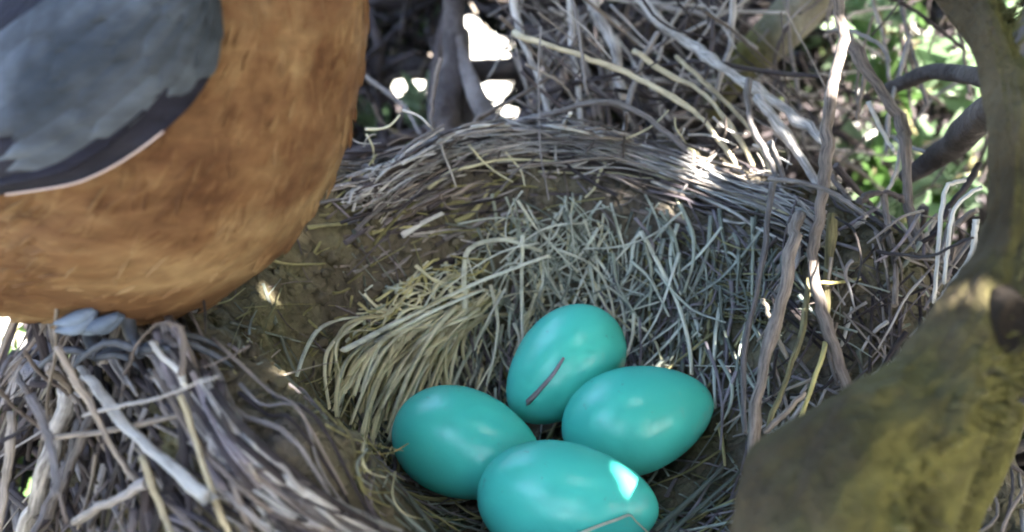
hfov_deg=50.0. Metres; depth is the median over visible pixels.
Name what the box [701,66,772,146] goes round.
twig
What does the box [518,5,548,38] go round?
twig
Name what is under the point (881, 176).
leafy sprig
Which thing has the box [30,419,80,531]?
stick
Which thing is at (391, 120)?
branch
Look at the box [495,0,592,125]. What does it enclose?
twig
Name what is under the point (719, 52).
twig
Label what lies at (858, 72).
twig
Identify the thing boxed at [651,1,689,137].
twig
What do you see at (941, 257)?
twig
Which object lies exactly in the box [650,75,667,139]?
twig
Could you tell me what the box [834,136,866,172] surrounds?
twig
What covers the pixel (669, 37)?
twig
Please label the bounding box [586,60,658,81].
twig
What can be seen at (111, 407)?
stick
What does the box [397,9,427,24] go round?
twig
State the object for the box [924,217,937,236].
twig
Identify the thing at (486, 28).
twig
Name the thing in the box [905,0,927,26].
leafy sprig
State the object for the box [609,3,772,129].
twig
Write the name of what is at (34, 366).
stick
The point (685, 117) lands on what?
twig
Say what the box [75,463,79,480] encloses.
stick
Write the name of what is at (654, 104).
twig
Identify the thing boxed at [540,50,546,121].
twig
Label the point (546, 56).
twig
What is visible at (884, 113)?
leafy sprig
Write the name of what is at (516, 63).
twig
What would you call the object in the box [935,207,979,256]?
twig
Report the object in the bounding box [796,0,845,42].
twig
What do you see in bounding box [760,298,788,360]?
twig
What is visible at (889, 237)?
twig
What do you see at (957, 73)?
branch
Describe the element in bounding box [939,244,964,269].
twig
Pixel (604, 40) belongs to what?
twig
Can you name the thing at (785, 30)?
twig
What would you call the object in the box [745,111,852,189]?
twig
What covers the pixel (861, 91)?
twig
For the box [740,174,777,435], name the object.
twig
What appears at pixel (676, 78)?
dry stalk
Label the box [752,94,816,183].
twig
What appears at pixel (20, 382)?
stick
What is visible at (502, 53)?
twig
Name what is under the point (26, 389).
stick
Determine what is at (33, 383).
stick
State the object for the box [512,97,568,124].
twig
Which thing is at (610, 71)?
twig
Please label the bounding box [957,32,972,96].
twig
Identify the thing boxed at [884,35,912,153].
twig
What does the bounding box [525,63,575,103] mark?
twig
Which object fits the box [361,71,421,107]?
twig
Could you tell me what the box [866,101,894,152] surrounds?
dry stalk
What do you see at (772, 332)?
twig
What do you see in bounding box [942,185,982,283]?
twig
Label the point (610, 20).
twig
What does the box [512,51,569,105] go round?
twig
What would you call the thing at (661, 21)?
twig
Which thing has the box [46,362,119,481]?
stick
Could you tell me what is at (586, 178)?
twig
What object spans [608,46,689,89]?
twig
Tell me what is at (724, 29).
twig
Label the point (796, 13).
twig
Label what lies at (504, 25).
twig
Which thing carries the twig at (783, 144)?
on the bird nest
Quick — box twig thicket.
[0,0,1023,531]
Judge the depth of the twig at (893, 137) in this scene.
0.24 m
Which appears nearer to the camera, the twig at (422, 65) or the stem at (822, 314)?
the stem at (822, 314)
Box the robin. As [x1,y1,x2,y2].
[0,0,369,377]
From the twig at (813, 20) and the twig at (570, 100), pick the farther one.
the twig at (570, 100)
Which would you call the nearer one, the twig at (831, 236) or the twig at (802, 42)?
the twig at (831, 236)
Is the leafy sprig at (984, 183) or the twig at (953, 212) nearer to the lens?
the twig at (953, 212)
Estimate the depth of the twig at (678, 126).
0.28 m
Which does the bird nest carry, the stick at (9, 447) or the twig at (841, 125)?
the stick at (9, 447)
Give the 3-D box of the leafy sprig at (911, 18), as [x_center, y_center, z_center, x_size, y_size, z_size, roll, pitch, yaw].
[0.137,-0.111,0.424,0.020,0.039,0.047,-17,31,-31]
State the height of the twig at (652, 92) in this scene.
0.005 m
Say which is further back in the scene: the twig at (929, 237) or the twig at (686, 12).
the twig at (686, 12)
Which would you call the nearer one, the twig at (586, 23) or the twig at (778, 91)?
the twig at (778, 91)
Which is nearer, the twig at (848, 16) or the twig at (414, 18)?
the twig at (848, 16)
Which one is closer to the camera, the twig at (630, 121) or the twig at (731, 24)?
the twig at (731, 24)
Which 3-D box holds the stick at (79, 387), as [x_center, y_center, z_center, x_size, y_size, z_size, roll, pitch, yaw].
[-0.056,0.020,0.148,0.012,0.016,0.010,0,26,0]
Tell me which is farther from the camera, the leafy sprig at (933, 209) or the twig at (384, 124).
the leafy sprig at (933, 209)
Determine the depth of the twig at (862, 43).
0.30 m
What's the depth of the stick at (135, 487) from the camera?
0.15 m
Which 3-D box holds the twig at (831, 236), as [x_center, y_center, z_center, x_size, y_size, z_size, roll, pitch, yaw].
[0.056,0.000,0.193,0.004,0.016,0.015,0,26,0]
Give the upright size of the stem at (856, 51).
0.040 m
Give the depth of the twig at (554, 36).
0.30 m
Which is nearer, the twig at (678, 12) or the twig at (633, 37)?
the twig at (678, 12)
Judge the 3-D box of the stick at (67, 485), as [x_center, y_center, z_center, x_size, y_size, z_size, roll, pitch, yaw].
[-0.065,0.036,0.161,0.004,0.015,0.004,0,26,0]
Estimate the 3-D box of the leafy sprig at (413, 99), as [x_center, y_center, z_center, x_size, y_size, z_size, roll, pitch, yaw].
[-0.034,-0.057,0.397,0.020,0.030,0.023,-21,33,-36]
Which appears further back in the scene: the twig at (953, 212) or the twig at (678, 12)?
the twig at (678, 12)
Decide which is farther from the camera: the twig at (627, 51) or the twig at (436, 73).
the twig at (627, 51)
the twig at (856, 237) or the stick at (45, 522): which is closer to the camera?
the stick at (45, 522)
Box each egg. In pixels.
[392,385,536,499]
[477,440,658,531]
[506,304,626,423]
[561,366,713,475]
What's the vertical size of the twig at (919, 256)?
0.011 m
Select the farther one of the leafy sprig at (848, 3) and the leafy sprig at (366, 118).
the leafy sprig at (366, 118)
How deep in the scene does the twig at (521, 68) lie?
0.26 m
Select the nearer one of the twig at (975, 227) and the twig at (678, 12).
the twig at (975, 227)
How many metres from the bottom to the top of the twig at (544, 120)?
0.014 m
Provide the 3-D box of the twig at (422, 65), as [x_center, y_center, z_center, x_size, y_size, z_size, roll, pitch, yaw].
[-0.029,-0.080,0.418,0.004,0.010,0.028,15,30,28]
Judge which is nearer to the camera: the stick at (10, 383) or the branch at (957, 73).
the stick at (10, 383)
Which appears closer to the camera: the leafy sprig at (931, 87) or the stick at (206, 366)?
the stick at (206, 366)
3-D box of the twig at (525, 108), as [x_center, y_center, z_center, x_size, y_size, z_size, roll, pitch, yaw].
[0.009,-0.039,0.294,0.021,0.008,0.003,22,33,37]
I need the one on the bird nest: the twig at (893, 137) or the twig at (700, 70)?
the twig at (700, 70)
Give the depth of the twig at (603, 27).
0.27 m
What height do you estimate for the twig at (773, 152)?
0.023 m
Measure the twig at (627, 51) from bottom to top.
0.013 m
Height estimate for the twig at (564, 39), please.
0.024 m
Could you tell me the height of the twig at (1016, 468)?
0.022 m
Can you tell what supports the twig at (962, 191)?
on the bird nest
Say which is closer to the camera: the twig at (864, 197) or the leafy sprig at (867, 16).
the twig at (864, 197)
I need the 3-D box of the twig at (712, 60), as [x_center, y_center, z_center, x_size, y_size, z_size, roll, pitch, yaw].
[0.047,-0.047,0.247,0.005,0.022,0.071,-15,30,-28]
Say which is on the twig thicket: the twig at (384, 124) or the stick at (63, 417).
the twig at (384, 124)
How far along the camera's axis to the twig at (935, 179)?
0.29 m
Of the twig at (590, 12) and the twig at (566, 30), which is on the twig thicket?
the twig at (566, 30)
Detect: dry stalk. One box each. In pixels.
[512,29,740,173]
[525,357,564,405]
[581,514,647,531]
[631,48,755,173]
[674,55,771,173]
[799,341,827,414]
[820,278,861,284]
[840,306,852,346]
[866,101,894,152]
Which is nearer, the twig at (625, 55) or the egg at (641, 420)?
the egg at (641, 420)
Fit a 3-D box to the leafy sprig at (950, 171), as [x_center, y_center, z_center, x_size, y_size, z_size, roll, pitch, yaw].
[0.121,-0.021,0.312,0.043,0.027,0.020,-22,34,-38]
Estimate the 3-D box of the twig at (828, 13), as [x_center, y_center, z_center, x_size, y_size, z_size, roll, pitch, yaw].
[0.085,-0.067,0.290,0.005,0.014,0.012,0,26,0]
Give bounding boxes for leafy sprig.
[0,338,33,492]
[0,409,27,489]
[12,323,25,349]
[353,95,396,137]
[396,70,428,143]
[419,4,439,34]
[797,136,864,187]
[801,41,831,52]
[807,34,850,68]
[816,0,876,45]
[819,0,898,61]
[834,49,873,138]
[835,114,937,165]
[842,17,928,135]
[845,0,898,52]
[847,120,872,195]
[848,168,969,244]
[852,160,892,184]
[853,171,867,199]
[857,130,896,209]
[858,173,958,211]
[862,22,918,50]
[869,28,925,141]
[871,151,988,225]
[877,25,972,103]
[889,1,917,36]
[890,20,904,37]
[898,184,980,238]
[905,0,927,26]
[916,98,974,115]
[917,51,975,103]
[917,108,986,160]
[931,31,956,115]
[937,0,1022,22]
[942,0,1018,171]
[964,152,986,177]
[975,169,988,196]
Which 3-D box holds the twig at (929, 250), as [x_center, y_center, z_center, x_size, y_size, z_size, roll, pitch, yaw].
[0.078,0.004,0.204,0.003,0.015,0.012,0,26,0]
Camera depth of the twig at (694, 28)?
0.27 m
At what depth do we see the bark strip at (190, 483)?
0.14 m
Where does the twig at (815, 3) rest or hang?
on the branch at (765, 22)
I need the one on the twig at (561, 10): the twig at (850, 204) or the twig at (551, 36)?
the twig at (551, 36)
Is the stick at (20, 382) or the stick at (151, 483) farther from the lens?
the stick at (20, 382)
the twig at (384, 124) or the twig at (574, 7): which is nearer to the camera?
the twig at (574, 7)
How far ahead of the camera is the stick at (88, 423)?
0.16 m
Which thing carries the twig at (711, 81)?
on the branch at (765, 22)
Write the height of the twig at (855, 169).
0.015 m
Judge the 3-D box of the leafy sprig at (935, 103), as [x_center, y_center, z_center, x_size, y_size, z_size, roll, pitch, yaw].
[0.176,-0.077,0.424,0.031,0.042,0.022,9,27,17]
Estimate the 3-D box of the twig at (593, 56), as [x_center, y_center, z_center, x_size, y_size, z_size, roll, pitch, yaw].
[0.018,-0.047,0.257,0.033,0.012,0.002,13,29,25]
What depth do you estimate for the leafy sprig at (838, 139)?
0.45 m
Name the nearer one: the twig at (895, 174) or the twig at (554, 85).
the twig at (895, 174)
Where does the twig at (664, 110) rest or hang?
on the twig at (700, 140)
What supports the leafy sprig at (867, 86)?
on the twig thicket
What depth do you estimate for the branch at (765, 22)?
0.30 m
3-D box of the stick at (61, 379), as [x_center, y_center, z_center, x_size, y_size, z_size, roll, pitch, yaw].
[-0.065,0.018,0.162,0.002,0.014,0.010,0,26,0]
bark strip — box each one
[76,365,217,505]
[123,320,186,376]
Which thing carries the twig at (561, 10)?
on the twig at (570, 100)
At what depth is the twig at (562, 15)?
0.31 m
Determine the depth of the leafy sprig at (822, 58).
0.39 m
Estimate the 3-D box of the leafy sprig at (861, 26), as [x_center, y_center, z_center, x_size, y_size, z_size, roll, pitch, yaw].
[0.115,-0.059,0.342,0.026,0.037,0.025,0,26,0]
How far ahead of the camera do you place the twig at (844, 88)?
0.31 m
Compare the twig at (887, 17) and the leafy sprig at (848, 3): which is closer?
the twig at (887, 17)
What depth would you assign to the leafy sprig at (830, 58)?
0.43 m
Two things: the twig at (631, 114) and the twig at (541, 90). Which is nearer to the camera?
the twig at (541, 90)
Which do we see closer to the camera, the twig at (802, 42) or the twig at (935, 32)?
the twig at (802, 42)
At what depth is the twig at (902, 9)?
0.28 m
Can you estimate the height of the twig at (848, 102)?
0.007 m
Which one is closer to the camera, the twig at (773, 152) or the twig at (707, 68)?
the twig at (773, 152)
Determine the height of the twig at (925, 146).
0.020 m
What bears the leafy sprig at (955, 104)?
on the leafy sprig at (934, 199)
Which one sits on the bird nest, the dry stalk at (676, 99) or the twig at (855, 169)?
the dry stalk at (676, 99)
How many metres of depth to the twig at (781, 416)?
0.17 m
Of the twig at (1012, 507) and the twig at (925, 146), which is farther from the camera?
the twig at (925, 146)
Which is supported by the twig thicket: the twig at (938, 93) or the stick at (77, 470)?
the twig at (938, 93)
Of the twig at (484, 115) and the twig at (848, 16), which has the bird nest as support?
the twig at (484, 115)
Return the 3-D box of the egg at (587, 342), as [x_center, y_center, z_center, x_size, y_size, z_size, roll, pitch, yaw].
[0.011,0.018,0.211,0.023,0.021,0.022,0,26,0]
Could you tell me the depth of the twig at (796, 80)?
0.28 m
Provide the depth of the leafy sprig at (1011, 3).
0.42 m
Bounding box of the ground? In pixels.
[0,16,979,496]
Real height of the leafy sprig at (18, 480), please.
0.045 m
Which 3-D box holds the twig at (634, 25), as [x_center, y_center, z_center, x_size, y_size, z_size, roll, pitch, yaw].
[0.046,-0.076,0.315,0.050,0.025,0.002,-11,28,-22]
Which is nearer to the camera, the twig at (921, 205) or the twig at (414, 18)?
the twig at (921, 205)
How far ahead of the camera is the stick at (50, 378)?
0.16 m
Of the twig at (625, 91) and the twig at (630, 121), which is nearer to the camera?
the twig at (625, 91)
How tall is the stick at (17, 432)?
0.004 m
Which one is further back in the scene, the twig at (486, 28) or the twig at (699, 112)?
the twig at (486, 28)
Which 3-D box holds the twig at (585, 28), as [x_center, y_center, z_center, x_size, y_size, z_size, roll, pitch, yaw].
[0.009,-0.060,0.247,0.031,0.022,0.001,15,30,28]
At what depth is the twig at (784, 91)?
0.31 m
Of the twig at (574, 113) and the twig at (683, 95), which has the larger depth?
the twig at (683, 95)
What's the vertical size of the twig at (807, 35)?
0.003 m
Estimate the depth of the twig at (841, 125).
0.33 m
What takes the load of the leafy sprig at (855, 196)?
on the twig thicket
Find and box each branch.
[4,355,56,399]
[357,100,515,124]
[360,54,567,85]
[693,0,832,120]
[884,63,979,93]
[898,97,986,182]
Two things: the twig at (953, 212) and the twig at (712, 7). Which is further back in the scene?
the twig at (712, 7)
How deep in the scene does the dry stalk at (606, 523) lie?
0.17 m
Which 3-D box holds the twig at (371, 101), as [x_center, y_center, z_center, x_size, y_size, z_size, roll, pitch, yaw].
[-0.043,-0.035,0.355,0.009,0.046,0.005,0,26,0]
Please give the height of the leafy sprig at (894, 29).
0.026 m
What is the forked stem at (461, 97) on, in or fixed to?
on the bird nest
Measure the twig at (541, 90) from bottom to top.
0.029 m
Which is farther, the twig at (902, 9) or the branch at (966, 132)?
the twig at (902, 9)
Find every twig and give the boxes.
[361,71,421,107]
[362,87,392,152]
[364,74,426,140]
[372,104,421,140]
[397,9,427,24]
[399,8,402,67]
[417,53,431,78]
[430,57,442,127]
[469,2,511,56]
[472,26,582,121]
[487,0,519,17]
[487,0,522,78]
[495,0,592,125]
[497,24,570,37]
[498,15,596,130]
[500,14,511,29]
[505,99,692,156]
[509,0,553,121]
[511,53,531,110]
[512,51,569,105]
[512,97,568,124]
[515,48,536,120]
[518,2,611,61]
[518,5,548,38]
[518,50,590,98]
[519,70,579,124]
[519,99,537,120]
[525,32,651,98]
[525,59,826,100]
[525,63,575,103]
[526,109,553,123]
[529,12,578,70]
[530,20,565,94]
[531,44,610,98]
[531,94,598,130]
[531,122,617,196]
[532,0,583,88]
[533,11,654,28]
[533,47,595,111]
[534,0,570,91]
[536,1,658,111]
[537,26,549,199]
[538,11,641,74]
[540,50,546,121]
[540,81,612,121]
[542,0,602,74]
[542,45,666,126]
[544,69,581,121]
[548,7,662,77]
[551,0,611,58]
[554,59,569,107]
[555,93,583,101]
[556,0,597,130]
[559,17,590,78]
[567,0,582,122]
[570,0,588,95]
[574,16,600,122]
[577,8,610,125]
[581,89,677,99]
[582,98,710,121]
[583,0,626,99]
[584,0,637,44]
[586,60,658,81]
[588,77,755,93]
[591,19,610,123]
[594,0,679,52]
[596,30,634,128]
[600,3,629,132]
[602,0,785,13]
[602,96,767,172]
[603,1,606,50]
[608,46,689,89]
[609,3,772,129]
[609,16,657,53]
[609,106,687,115]
[614,87,821,112]
[614,98,687,105]
[615,93,729,160]
[616,36,634,67]
[622,31,659,129]
[628,0,720,104]
[628,3,754,112]
[629,78,823,99]
[630,54,738,132]
[633,61,683,141]
[634,93,658,143]
[636,0,700,64]
[636,0,821,145]
[637,17,727,23]
[642,0,713,40]
[642,0,748,52]
[646,70,856,84]
[648,0,757,49]
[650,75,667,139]
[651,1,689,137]
[655,81,844,120]
[656,0,689,63]
[657,28,722,133]
[670,0,709,137]
[670,84,726,139]
[672,0,728,93]
[675,0,702,33]
[680,0,793,91]
[681,68,795,78]
[682,8,748,135]
[689,18,714,116]
[692,117,787,144]
[698,0,736,48]
[698,91,772,144]
[699,32,866,37]
[699,66,715,147]
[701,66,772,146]
[703,10,803,103]
[704,0,859,10]
[706,0,735,157]
[706,34,742,75]
[712,0,736,101]
[712,0,818,121]
[717,39,838,162]
[718,0,796,68]
[724,146,891,156]
[725,0,743,35]
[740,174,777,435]
[743,76,783,192]
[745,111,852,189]
[747,210,805,451]
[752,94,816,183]
[755,72,834,174]
[757,28,769,42]
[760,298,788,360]
[762,391,805,433]
[763,116,814,167]
[765,59,777,169]
[766,139,787,190]
[766,278,810,426]
[767,176,868,218]
[773,25,789,93]
[773,137,852,198]
[777,85,877,127]
[780,12,798,165]
[781,0,825,87]
[783,0,810,27]
[785,0,805,150]
[785,92,867,175]
[793,130,897,201]
[793,195,856,310]
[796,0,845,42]
[798,0,821,14]
[805,94,821,146]
[808,64,900,103]
[814,90,874,123]
[818,149,873,182]
[823,5,894,36]
[823,213,837,313]
[825,17,885,60]
[826,0,833,44]
[827,28,891,62]
[830,173,855,204]
[832,163,883,220]
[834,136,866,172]
[834,216,861,283]
[853,218,865,228]
[855,15,873,105]
[855,75,865,120]
[856,190,904,203]
[871,0,890,80]
[871,0,901,35]
[876,142,900,208]
[876,236,974,258]
[880,190,899,307]
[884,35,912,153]
[889,0,964,50]
[890,134,925,152]
[898,24,915,120]
[899,0,929,107]
[902,203,926,230]
[908,48,944,105]
[911,82,958,126]
[911,134,944,156]
[913,164,947,198]
[915,230,942,243]
[920,206,928,228]
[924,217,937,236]
[926,242,932,253]
[928,14,946,52]
[928,161,982,247]
[932,178,966,302]
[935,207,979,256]
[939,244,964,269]
[940,238,966,260]
[941,219,979,293]
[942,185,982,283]
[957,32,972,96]
[1000,484,1023,531]
[1011,464,1023,475]
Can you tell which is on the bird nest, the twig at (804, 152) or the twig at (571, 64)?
the twig at (571, 64)
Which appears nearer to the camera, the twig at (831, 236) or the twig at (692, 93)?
the twig at (831, 236)
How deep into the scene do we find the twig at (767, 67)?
0.27 m
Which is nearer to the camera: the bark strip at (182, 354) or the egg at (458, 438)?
the bark strip at (182, 354)
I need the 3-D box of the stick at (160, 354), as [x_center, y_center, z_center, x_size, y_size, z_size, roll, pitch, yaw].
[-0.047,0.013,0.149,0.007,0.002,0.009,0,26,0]
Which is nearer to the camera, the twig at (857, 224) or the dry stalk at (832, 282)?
the dry stalk at (832, 282)
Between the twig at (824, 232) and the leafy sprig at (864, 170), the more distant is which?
the leafy sprig at (864, 170)
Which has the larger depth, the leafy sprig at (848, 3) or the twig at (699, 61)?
the leafy sprig at (848, 3)
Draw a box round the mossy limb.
[729,0,1023,531]
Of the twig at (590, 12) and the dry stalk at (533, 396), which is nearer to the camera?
the dry stalk at (533, 396)
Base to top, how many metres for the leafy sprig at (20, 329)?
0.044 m
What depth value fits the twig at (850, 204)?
0.19 m
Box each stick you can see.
[0,356,13,379]
[0,365,21,407]
[0,388,39,429]
[0,411,16,531]
[0,418,36,444]
[8,492,54,531]
[10,369,51,420]
[15,377,89,531]
[21,348,86,407]
[22,384,67,523]
[25,393,61,498]
[26,335,66,403]
[29,376,79,387]
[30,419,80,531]
[37,489,70,531]
[39,415,94,531]
[41,413,176,440]
[44,364,85,404]
[45,308,58,421]
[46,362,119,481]
[53,345,139,481]
[62,471,70,525]
[71,477,147,525]
[73,403,98,464]
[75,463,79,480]
[81,374,219,417]
[138,454,172,531]
[149,340,186,386]
[149,345,249,378]
[177,394,231,531]
[203,300,206,333]
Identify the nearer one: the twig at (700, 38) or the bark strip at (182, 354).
the bark strip at (182, 354)
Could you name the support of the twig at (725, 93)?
on the twig at (625, 91)
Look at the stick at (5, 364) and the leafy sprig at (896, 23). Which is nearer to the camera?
the stick at (5, 364)
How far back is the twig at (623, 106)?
0.24 m
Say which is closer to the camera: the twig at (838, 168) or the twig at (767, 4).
the twig at (838, 168)
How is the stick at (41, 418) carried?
on the stick at (26, 389)
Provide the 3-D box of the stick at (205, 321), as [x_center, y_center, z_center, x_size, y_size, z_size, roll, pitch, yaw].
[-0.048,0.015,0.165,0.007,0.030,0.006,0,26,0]
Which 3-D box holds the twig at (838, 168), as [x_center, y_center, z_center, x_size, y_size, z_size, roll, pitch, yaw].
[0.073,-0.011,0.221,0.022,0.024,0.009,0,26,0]
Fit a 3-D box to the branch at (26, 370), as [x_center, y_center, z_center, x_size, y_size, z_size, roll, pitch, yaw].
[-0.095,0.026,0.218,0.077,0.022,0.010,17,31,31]
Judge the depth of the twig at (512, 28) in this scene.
0.26 m
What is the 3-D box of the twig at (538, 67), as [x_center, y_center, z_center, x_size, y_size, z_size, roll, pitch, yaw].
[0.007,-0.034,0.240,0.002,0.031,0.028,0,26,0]
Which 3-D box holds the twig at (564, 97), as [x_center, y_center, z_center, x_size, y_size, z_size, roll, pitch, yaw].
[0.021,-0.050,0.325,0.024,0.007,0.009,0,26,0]
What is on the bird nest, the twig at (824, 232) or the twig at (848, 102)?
the twig at (824, 232)
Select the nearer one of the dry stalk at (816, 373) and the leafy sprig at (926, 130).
the dry stalk at (816, 373)
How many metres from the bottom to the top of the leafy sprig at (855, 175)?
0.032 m
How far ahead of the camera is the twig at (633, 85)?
0.26 m
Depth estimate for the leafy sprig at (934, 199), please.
0.36 m
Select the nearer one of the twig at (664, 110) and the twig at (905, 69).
the twig at (664, 110)
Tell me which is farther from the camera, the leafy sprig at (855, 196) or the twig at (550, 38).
the leafy sprig at (855, 196)
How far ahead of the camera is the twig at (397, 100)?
0.30 m
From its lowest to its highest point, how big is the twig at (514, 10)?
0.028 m
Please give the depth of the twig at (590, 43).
0.31 m
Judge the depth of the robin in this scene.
0.14 m
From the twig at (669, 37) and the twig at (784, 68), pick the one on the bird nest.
the twig at (784, 68)
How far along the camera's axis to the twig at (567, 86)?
0.26 m
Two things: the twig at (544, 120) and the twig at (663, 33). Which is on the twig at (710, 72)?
the twig at (663, 33)
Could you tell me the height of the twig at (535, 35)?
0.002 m
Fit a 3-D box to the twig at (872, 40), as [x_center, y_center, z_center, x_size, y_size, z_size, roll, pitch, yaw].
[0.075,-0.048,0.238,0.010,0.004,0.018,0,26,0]
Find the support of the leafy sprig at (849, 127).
on the twig thicket
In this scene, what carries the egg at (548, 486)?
on the bird nest
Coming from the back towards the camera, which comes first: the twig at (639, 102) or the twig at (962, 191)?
the twig at (639, 102)
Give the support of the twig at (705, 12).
on the twig at (625, 91)
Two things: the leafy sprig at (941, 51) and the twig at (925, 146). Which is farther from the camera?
the leafy sprig at (941, 51)
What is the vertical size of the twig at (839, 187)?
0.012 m
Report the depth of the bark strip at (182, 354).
0.15 m
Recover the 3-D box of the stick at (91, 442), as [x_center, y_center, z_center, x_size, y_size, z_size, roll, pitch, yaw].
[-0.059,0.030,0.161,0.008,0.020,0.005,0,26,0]
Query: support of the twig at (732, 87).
on the twig at (564, 39)
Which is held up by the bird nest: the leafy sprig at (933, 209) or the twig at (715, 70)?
the twig at (715, 70)
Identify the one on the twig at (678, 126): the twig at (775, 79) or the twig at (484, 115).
the twig at (775, 79)
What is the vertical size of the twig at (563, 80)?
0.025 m
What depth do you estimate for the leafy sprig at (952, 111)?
0.42 m
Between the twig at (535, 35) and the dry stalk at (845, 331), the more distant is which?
the twig at (535, 35)
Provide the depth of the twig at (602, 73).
0.28 m
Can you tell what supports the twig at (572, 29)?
on the bird nest
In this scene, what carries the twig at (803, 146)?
on the bird nest
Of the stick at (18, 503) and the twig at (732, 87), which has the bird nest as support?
the stick at (18, 503)
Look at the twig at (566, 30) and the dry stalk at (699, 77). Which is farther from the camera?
the twig at (566, 30)
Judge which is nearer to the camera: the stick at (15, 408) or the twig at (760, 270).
the stick at (15, 408)
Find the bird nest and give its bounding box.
[0,106,1023,531]
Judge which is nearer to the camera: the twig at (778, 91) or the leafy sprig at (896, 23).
the twig at (778, 91)
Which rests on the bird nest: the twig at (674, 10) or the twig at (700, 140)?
the twig at (700, 140)
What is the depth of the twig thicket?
0.39 m
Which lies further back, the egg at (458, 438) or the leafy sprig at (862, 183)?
the leafy sprig at (862, 183)
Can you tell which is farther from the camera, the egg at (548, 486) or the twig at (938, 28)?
the twig at (938, 28)
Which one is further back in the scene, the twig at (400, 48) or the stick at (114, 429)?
the twig at (400, 48)
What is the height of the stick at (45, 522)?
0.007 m
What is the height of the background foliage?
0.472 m
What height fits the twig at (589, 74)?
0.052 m
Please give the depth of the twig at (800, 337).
0.19 m
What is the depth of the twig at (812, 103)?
0.31 m
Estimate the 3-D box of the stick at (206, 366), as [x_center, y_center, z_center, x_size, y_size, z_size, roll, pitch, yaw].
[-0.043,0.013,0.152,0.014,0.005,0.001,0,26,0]
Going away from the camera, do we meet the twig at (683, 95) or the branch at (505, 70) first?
the twig at (683, 95)
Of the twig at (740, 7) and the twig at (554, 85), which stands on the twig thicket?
the twig at (554, 85)
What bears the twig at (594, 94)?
on the twig at (631, 114)
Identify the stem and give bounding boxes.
[427,0,498,139]
[806,0,851,387]
[847,32,927,252]
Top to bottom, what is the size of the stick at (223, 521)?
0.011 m
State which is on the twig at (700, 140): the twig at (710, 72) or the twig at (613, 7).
the twig at (710, 72)
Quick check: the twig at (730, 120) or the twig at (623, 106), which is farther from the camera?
the twig at (730, 120)
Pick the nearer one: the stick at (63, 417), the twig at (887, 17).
the stick at (63, 417)
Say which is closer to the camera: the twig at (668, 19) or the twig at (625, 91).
the twig at (625, 91)
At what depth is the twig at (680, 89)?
0.31 m
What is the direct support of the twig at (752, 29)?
on the twig at (775, 79)
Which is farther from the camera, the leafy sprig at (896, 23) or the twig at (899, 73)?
the leafy sprig at (896, 23)
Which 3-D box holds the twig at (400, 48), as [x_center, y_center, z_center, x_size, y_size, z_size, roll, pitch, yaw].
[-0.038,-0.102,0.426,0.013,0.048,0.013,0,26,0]
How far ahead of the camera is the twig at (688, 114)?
0.33 m
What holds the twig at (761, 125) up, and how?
on the bird nest
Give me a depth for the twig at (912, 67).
0.28 m
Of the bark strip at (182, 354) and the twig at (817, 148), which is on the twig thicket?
the twig at (817, 148)
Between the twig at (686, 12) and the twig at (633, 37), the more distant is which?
the twig at (633, 37)
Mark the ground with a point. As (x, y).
(484, 44)
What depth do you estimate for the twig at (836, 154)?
0.33 m
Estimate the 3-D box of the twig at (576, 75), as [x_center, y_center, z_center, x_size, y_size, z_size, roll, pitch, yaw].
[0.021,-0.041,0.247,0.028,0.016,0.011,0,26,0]
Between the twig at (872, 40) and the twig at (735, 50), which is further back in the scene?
the twig at (735, 50)
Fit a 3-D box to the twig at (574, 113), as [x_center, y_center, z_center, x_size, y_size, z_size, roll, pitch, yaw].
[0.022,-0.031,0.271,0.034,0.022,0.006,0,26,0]
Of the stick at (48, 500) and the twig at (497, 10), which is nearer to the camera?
the stick at (48, 500)
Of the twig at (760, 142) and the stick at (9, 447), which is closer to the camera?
the stick at (9, 447)
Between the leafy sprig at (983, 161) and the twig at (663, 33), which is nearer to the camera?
the twig at (663, 33)
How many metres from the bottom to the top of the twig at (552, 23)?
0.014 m
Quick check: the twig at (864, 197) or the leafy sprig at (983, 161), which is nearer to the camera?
the twig at (864, 197)
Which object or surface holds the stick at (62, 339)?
on the stick
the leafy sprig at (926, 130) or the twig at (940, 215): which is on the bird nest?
the twig at (940, 215)
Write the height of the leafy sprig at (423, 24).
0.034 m
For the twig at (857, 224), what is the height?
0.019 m
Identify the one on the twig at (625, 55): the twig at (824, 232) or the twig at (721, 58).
the twig at (721, 58)
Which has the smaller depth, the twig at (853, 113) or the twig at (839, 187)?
the twig at (839, 187)
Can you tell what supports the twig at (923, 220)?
on the bird nest
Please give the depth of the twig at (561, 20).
0.28 m
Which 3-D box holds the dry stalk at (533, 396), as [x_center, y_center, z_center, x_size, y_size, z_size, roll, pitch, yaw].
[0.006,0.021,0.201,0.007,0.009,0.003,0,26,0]
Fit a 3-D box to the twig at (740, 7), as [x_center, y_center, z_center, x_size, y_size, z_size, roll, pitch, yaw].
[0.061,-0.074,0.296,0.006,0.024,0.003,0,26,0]
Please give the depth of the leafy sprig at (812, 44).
0.43 m
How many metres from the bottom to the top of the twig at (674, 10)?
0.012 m
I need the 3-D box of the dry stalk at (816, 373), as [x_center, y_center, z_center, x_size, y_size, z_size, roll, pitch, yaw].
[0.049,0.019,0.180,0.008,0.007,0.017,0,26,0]
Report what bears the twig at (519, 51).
on the twig thicket
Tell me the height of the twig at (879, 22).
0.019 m
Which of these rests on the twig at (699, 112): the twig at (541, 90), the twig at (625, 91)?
the twig at (625, 91)
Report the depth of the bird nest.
0.21 m
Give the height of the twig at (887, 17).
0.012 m
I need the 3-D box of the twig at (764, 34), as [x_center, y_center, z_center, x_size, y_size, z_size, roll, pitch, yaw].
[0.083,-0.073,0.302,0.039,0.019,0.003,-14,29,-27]
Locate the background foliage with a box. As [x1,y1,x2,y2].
[16,0,1023,488]

